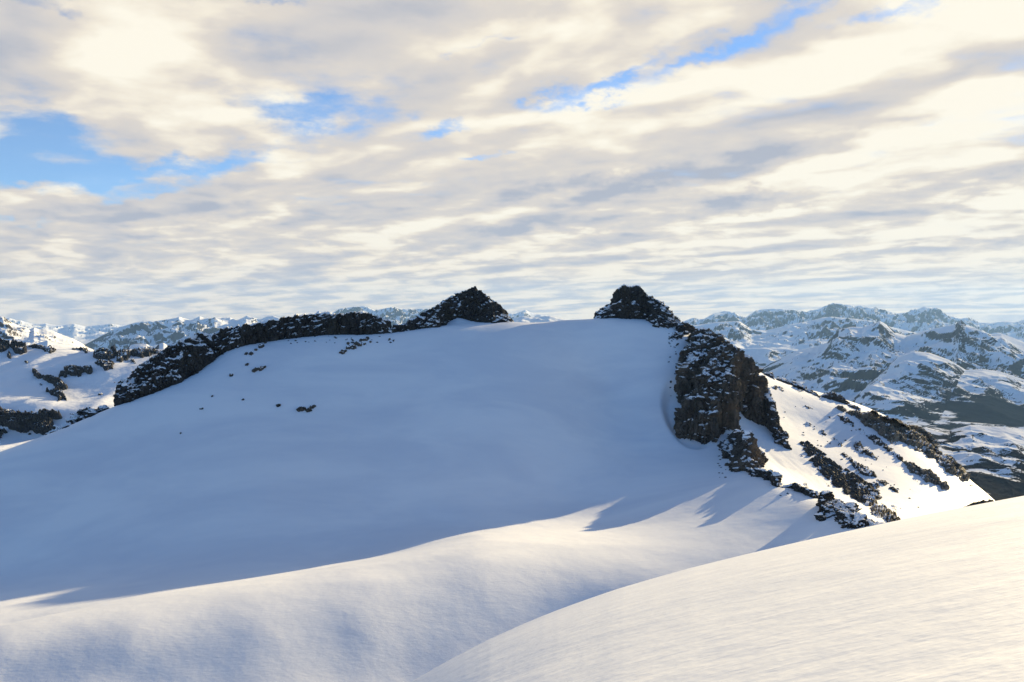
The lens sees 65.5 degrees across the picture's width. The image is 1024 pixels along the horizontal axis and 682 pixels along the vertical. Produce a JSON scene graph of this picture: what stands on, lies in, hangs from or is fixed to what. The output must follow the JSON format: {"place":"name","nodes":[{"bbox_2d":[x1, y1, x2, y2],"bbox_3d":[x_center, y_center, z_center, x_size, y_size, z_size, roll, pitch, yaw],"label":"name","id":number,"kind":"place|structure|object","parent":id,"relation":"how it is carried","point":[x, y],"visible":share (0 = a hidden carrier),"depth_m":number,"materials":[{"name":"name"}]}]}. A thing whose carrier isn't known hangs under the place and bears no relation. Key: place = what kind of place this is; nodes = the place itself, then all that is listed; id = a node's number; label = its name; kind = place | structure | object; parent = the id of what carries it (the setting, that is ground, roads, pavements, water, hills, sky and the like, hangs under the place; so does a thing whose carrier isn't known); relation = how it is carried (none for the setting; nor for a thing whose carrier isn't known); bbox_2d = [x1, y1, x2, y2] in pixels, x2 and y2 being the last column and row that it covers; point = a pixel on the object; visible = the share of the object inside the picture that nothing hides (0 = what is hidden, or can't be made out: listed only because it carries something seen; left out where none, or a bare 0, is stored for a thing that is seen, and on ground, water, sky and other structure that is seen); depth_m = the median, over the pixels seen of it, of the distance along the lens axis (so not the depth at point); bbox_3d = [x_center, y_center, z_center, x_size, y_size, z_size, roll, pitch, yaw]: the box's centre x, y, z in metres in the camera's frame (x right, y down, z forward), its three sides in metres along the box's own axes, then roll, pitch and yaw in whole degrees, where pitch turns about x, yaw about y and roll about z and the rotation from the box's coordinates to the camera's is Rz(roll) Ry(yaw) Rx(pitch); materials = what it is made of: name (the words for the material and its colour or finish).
{"place":"outdoors","nodes":[
{"label":"outdoors","id":0,"kind":"place"},
{"bbox_2d":[0,316,92,349],"bbox_3d":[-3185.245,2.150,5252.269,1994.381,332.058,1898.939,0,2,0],"label":"mountain","id":1,"kind":"structure","parent":0,"point":[9,331],"depth_m":5096.25,"materials":[{"name":"white snow"}]},
{"bbox_2d":[37,340,74,348],"bbox_3d":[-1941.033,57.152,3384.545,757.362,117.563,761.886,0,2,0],"label":"mountain","id":2,"kind":"structure","parent":0,"point":[47,343],"depth_m":3323.51,"materials":[{"name":"white snow"}]},
{"bbox_2d":[7,318,125,343],"bbox_3d":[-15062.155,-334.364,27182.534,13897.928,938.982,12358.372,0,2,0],"label":"mountain","id":3,"kind":"structure","parent":0,"point":[83,334],"depth_m":26901.06,"materials":[{"name":"white snow"}]},
{"bbox_2d":[0,344,163,451],"bbox_3d":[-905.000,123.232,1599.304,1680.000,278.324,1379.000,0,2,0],"label":"mountain","id":4,"kind":"structure","parent":0,"point":[22,389],"depth_m":1573.58,"materials":[{"name":"white snow"}]},
{"bbox_2d":[0,428,7,437],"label":"rock outcrop","id":5,"kind":"object","parent":4,"relation":"on","point":[3,430],"visible":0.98,"depth_m":1320.97,"materials":[{"name":"grey stone"}]},
{"bbox_2d":[0,337,9,351],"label":"rock outcrop","id":6,"kind":"object","parent":4,"relation":"on","point":[4,344],"visible":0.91,"depth_m":1796.59,"materials":[{"name":"grey stone"}]},
{"bbox_2d":[10,339,26,354],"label":"rock outcrop","id":7,"kind":"object","parent":4,"relation":"on","point":[19,347],"visible":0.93,"depth_m":1801.31,"materials":[{"name":"grey stone"}]},
{"bbox_2d":[0,406,61,434],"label":"rock outcrop","id":8,"kind":"object","parent":4,"relation":"on","point":[41,422],"visible":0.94,"depth_m":1336.74,"materials":[{"name":"grey stone"}]},
{"bbox_2d":[29,344,55,353],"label":"rock outcrop","id":9,"kind":"object","parent":4,"relation":"on","point":[49,349],"visible":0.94,"depth_m":1827.59,"materials":[{"name":"grey stone"}]},
{"bbox_2d":[32,368,67,400],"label":"rock outcrop","id":10,"kind":"object","parent":4,"relation":"on","point":[59,384],"visible":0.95,"depth_m":1547.72,"materials":[{"name":"grey stone"}]},
{"bbox_2d":[59,365,92,377],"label":"rock outcrop","id":11,"kind":"object","parent":4,"relation":"on","point":[74,370],"visible":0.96,"depth_m":1629.31,"materials":[{"name":"grey stone"}]},
{"bbox_2d":[72,346,89,352],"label":"rock outcrop","id":12,"kind":"object","parent":4,"relation":"on","point":[85,350],"visible":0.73,"depth_m":1867.35,"materials":[{"name":"grey stone"}]},
{"bbox_2d":[93,347,114,359],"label":"rock outcrop","id":13,"kind":"object","parent":4,"relation":"on","point":[104,353],"visible":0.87,"depth_m":1749.15,"materials":[{"name":"grey stone"}]},
{"bbox_2d":[95,359,114,370],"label":"rock outcrop","id":14,"kind":"object","parent":4,"relation":"on","point":[107,365],"visible":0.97,"depth_m":1662.75,"materials":[{"name":"grey stone"}]},
{"bbox_2d":[110,344,116,355],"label":"rock outcrop","id":15,"kind":"object","parent":4,"relation":"on","point":[113,348],"visible":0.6,"depth_m":1783.45,"materials":[{"name":"grey stone"}]},
{"bbox_2d":[116,346,157,362],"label":"rock outcrop","id":16,"kind":"object","parent":4,"relation":"on","point":[123,354],"visible":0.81,"depth_m":1794.43,"materials":[{"name":"grey stone"}]},
{"bbox_2d":[126,343,167,349],"bbox_3d":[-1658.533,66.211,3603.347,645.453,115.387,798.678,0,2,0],"label":"hill","id":17,"kind":"structure","parent":0,"point":[158,346],"depth_m":3563.82,"materials":[{"name":"white snow"}]},
{"bbox_2d":[85,315,279,349],"bbox_3d":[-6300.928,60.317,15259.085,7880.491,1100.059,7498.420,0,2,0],"label":"mountain","id":18,"kind":"structure","parent":0,"point":[152,334],"depth_m":15511.78,"materials":[{"name":"white snow"}]},
{"bbox_2d":[332,306,427,325],"bbox_3d":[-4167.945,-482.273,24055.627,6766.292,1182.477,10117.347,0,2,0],"label":"mountain","id":19,"kind":"structure","parent":0,"point":[395,315],"depth_m":24174.10,"materials":[{"name":"white snow"}]},
{"bbox_2d":[0,318,1023,681],"bbox_3d":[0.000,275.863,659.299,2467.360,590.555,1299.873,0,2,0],"label":"snow field","id":20,"kind":"structure","parent":0,"point":[460,500],"depth_m":321.47,"materials":[{"name":"white snow"}]},
{"bbox_2d":[45,422,71,434],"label":"rock outcrop","id":21,"kind":"object","parent":20,"relation":"on","point":[54,428],"visible":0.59,"depth_m":419.76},
{"bbox_2d":[65,407,96,423],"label":"rock outcrop","id":22,"kind":"object","parent":20,"relation":"on","point":[82,414],"visible":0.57,"depth_m":430.28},
{"bbox_2d":[96,405,108,413],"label":"rock outcrop","id":23,"kind":"object","parent":20,"relation":"on","point":[101,408],"visible":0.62,"depth_m":438.16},
{"bbox_2d":[113,311,391,405],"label":"rock ridge","id":24,"kind":"object","parent":20,"relation":"on","point":[180,360],"visible":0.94,"depth_m":484.63,"materials":[{"name":"dark rock"},{"name":"snow"}]},
{"bbox_2d":[296,406,305,411],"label":"boulder","id":25,"kind":"object","parent":20,"relation":"on","point":[301,408],"visible":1,"depth_m":424.21,"materials":[{"name":"grey stone"}]},
{"bbox_2d":[391,317,416,332],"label":"rock outcrop","id":26,"kind":"object","parent":20,"relation":"on","point":[410,324],"visible":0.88,"depth_m":529.18,"materials":[{"name":"black stone"}]},
{"bbox_2d":[405,286,513,330],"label":"rock peak","id":27,"kind":"object","parent":20,"relation":"on","point":[474,304],"visible":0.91,"depth_m":557.85,"materials":[{"name":"dark rock"},{"name":"snow"}]},
{"bbox_2d":[593,284,680,328],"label":"rock peak","id":28,"kind":"object","parent":20,"relation":"on","point":[632,302],"visible":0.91,"depth_m":599.89,"materials":[{"name":"dark rock"},{"name":"snow"}]},
{"bbox_2d":[669,322,696,338],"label":"rock outcrop","id":29,"kind":"object","parent":20,"relation":"on","point":[682,328],"visible":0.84,"depth_m":581.57,"materials":[{"name":"black stone"}]},
{"bbox_2d":[673,328,763,444],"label":"rock cliff","id":30,"kind":"structure","parent":20,"relation":"on","point":[716,375],"depth_m":494.41,"materials":[{"name":"grey stone"}]},
{"bbox_2d":[717,429,768,471],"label":"rock cliff","id":31,"kind":"structure","parent":20,"relation":"on","point":[741,450],"depth_m":430.90,"materials":[{"name":"grey stone"}]},
{"bbox_2d":[744,467,782,486],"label":"rock rib","id":32,"kind":"object","parent":20,"relation":"on","point":[774,478],"visible":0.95,"depth_m":385.79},
{"bbox_2d":[741,373,791,449],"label":"rock cliff","id":33,"kind":"structure","parent":20,"relation":"on","point":[759,405],"depth_m":510.07,"materials":[{"name":"grey stone"}]},
{"bbox_2d":[764,372,774,379],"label":"rock outcrop","id":34,"kind":"object","parent":20,"relation":"on","point":[770,374],"visible":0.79,"depth_m":611.52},
{"bbox_2d":[772,385,783,391],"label":"rock outcrop","id":35,"kind":"object","parent":20,"relation":"on","point":[775,387],"visible":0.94,"depth_m":582.53,"materials":[{"name":"grey stone"}]},
{"bbox_2d":[776,377,820,397],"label":"rock outcrop","id":36,"kind":"object","parent":20,"relation":"on","point":[794,384],"visible":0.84,"depth_m":610.29,"materials":[{"name":"grey stone"}]},
{"bbox_2d":[782,482,818,498],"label":"rock rib","id":37,"kind":"object","parent":20,"relation":"on","point":[796,487],"visible":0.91,"depth_m":356.15,"materials":[{"name":"grey stone"}]},
{"bbox_2d":[821,392,849,404],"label":"rock outcrop","id":38,"kind":"object","parent":20,"relation":"on","point":[836,397],"visible":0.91,"depth_m":600.01,"materials":[{"name":"grey stone"}]},
{"bbox_2d":[831,438,842,446],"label":"rock outcrop","id":39,"kind":"object","parent":20,"relation":"on","point":[839,444],"visible":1,"depth_m":516.54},
{"bbox_2d":[813,490,861,520],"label":"rock rib","id":40,"kind":"object","parent":20,"relation":"on","point":[828,504],"visible":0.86,"depth_m":315.71,"materials":[{"name":"grey stone"}]},
{"bbox_2d":[799,440,880,504],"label":"scree","id":41,"kind":"structure","parent":20,"relation":"on","point":[838,478],"depth_m":446.96,"materials":[{"name":"grey stone"}]},
{"bbox_2d":[837,415,853,426],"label":"rock outcrop","id":42,"kind":"object","parent":20,"relation":"on","point":[844,419],"visible":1,"depth_m":556.99,"materials":[{"name":"grey stone"}]},
{"bbox_2d":[847,403,860,410],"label":"rock outcrop","id":43,"kind":"object","parent":20,"relation":"on","point":[853,406],"visible":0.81,"depth_m":592.11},
{"bbox_2d":[834,510,886,528],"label":"rock rib","id":44,"kind":"object","parent":20,"relation":"on","point":[848,520],"visible":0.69,"depth_m":293.77,"materials":[{"name":"grey stone"}]},
{"bbox_2d":[844,439,877,459],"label":"rock outcrop","id":45,"kind":"object","parent":20,"relation":"on","point":[859,447],"visible":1,"depth_m":502.50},
{"bbox_2d":[849,457,876,477],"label":"rock outcrop","id":46,"kind":"object","parent":20,"relation":"on","point":[863,470],"visible":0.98,"depth_m":459.63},
{"bbox_2d":[849,475,882,499],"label":"rock outcrop","id":47,"kind":"object","parent":20,"relation":"on","point":[854,480],"visible":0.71,"depth_m":426.57,"materials":[{"name":"grey stone"}]},
{"bbox_2d":[861,494,878,506],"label":"rock outcrop","id":48,"kind":"object","parent":20,"relation":"on","point":[868,500],"visible":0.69,"depth_m":389.33,"materials":[{"name":"grey stone"}]},
{"bbox_2d":[872,482,879,490],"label":"rock outcrop","id":49,"kind":"object","parent":20,"relation":"on","point":[876,485],"visible":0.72,"depth_m":434.70,"materials":[{"name":"grey stone"}]},
{"bbox_2d":[855,428,902,460],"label":"rock outcrop","id":50,"kind":"object","parent":20,"relation":"on","point":[875,439],"visible":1,"depth_m":521.03,"materials":[{"name":"grey stone"}]},
{"bbox_2d":[877,479,888,485],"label":"rock outcrop","id":51,"kind":"object","parent":20,"relation":"on","point":[884,482],"visible":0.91,"depth_m":442.02,"materials":[{"name":"grey stone"}]},
{"bbox_2d":[870,502,900,522],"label":"rock outcrop","id":52,"kind":"object","parent":20,"relation":"on","point":[883,512],"visible":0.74,"depth_m":325.64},
{"bbox_2d":[888,486,898,492],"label":"rock outcrop","id":53,"kind":"object","parent":20,"relation":"on","point":[892,488],"visible":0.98,"depth_m":433.45,"materials":[{"name":"grey stone"}]},
{"bbox_2d":[835,405,973,486],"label":"rock outcrop","id":54,"kind":"object","parent":20,"relation":"on","point":[892,430],"visible":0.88,"depth_m":542.23,"materials":[{"name":"grey stone"}]},
{"bbox_2d":[902,461,949,489],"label":"rock outcrop","id":55,"kind":"object","parent":20,"relation":"on","point":[926,475],"visible":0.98,"depth_m":466.66,"materials":[{"name":"grey stone"}]},
{"bbox_2d":[909,424,942,454],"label":"rock outcrop","id":56,"kind":"object","parent":20,"relation":"on","point":[931,439],"visible":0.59,"depth_m":582.00,"materials":[{"name":"grey stone"}]},
{"bbox_2d":[964,499,993,506],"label":"rock outcrop","id":57,"kind":"object","parent":20,"relation":"on","point":[979,502],"visible":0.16,"depth_m":340.17,"materials":[{"name":"grey stone"}]},
{"bbox_2d":[0,0,1023,344],"label":"sky","id":58,"kind":"structure","parent":0,"point":[160,159],"materials":[{"name":"white"}]},
{"bbox_2d":[508,310,546,318],"bbox_3d":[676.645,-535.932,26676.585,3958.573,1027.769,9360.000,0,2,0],"label":"mountain","id":59,"kind":"structure","parent":0,"point":[525,313],"depth_m":27215.98,"materials":[{"name":"white snow"}]},
{"bbox_2d":[512,316,566,322],"bbox_3d":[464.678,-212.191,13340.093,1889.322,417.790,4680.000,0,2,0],"label":"hill","id":60,"kind":"structure","parent":0,"point":[535,319],"depth_m":13627.61,"materials":[{"name":"white snow"}]},
{"bbox_2d":[741,348,797,366],"bbox_3d":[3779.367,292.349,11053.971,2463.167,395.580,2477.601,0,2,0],"label":"mountain","id":61,"kind":"structure","parent":0,"point":[763,357],"depth_m":10749.99,"materials":[{"name":"white snow"}]},
{"bbox_2d":[693,317,914,349],"bbox_3d":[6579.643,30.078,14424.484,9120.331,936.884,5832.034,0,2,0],"label":"mountain","id":62,"kind":"structure","parent":0,"point":[803,335],"depth_m":13993.84,"materials":[{"name":"white snow"}]},
{"bbox_2d":[683,303,1023,341],"bbox_3d":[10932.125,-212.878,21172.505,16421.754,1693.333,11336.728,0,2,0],"label":"mountain","id":63,"kind":"structure","parent":0,"point":[925,318],"depth_m":21538.61,"materials":[{"name":"white snow"}]},
{"bbox_2d":[762,320,1023,401],"bbox_3d":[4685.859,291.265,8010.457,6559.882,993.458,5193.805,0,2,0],"label":"mountain","id":64,"kind":"structure","parent":0,"point":[849,363],"depth_m":8189.05,"materials":[{"name":"white snow"}]},
{"bbox_2d":[852,351,1023,430],"bbox_3d":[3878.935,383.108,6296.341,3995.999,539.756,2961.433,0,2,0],"label":"mountain","id":65,"kind":"structure","parent":0,"point":[925,389],"depth_m":5954.09,"materials":[{"name":"white snow"}]},
{"bbox_2d":[918,425,1023,500],"bbox_3d":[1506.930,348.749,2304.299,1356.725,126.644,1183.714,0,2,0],"label":"hill","id":66,"kind":"structure","parent":0,"point":[990,459],"depth_m":2278.93,"materials":[{"name":"white snow"}]}
]}

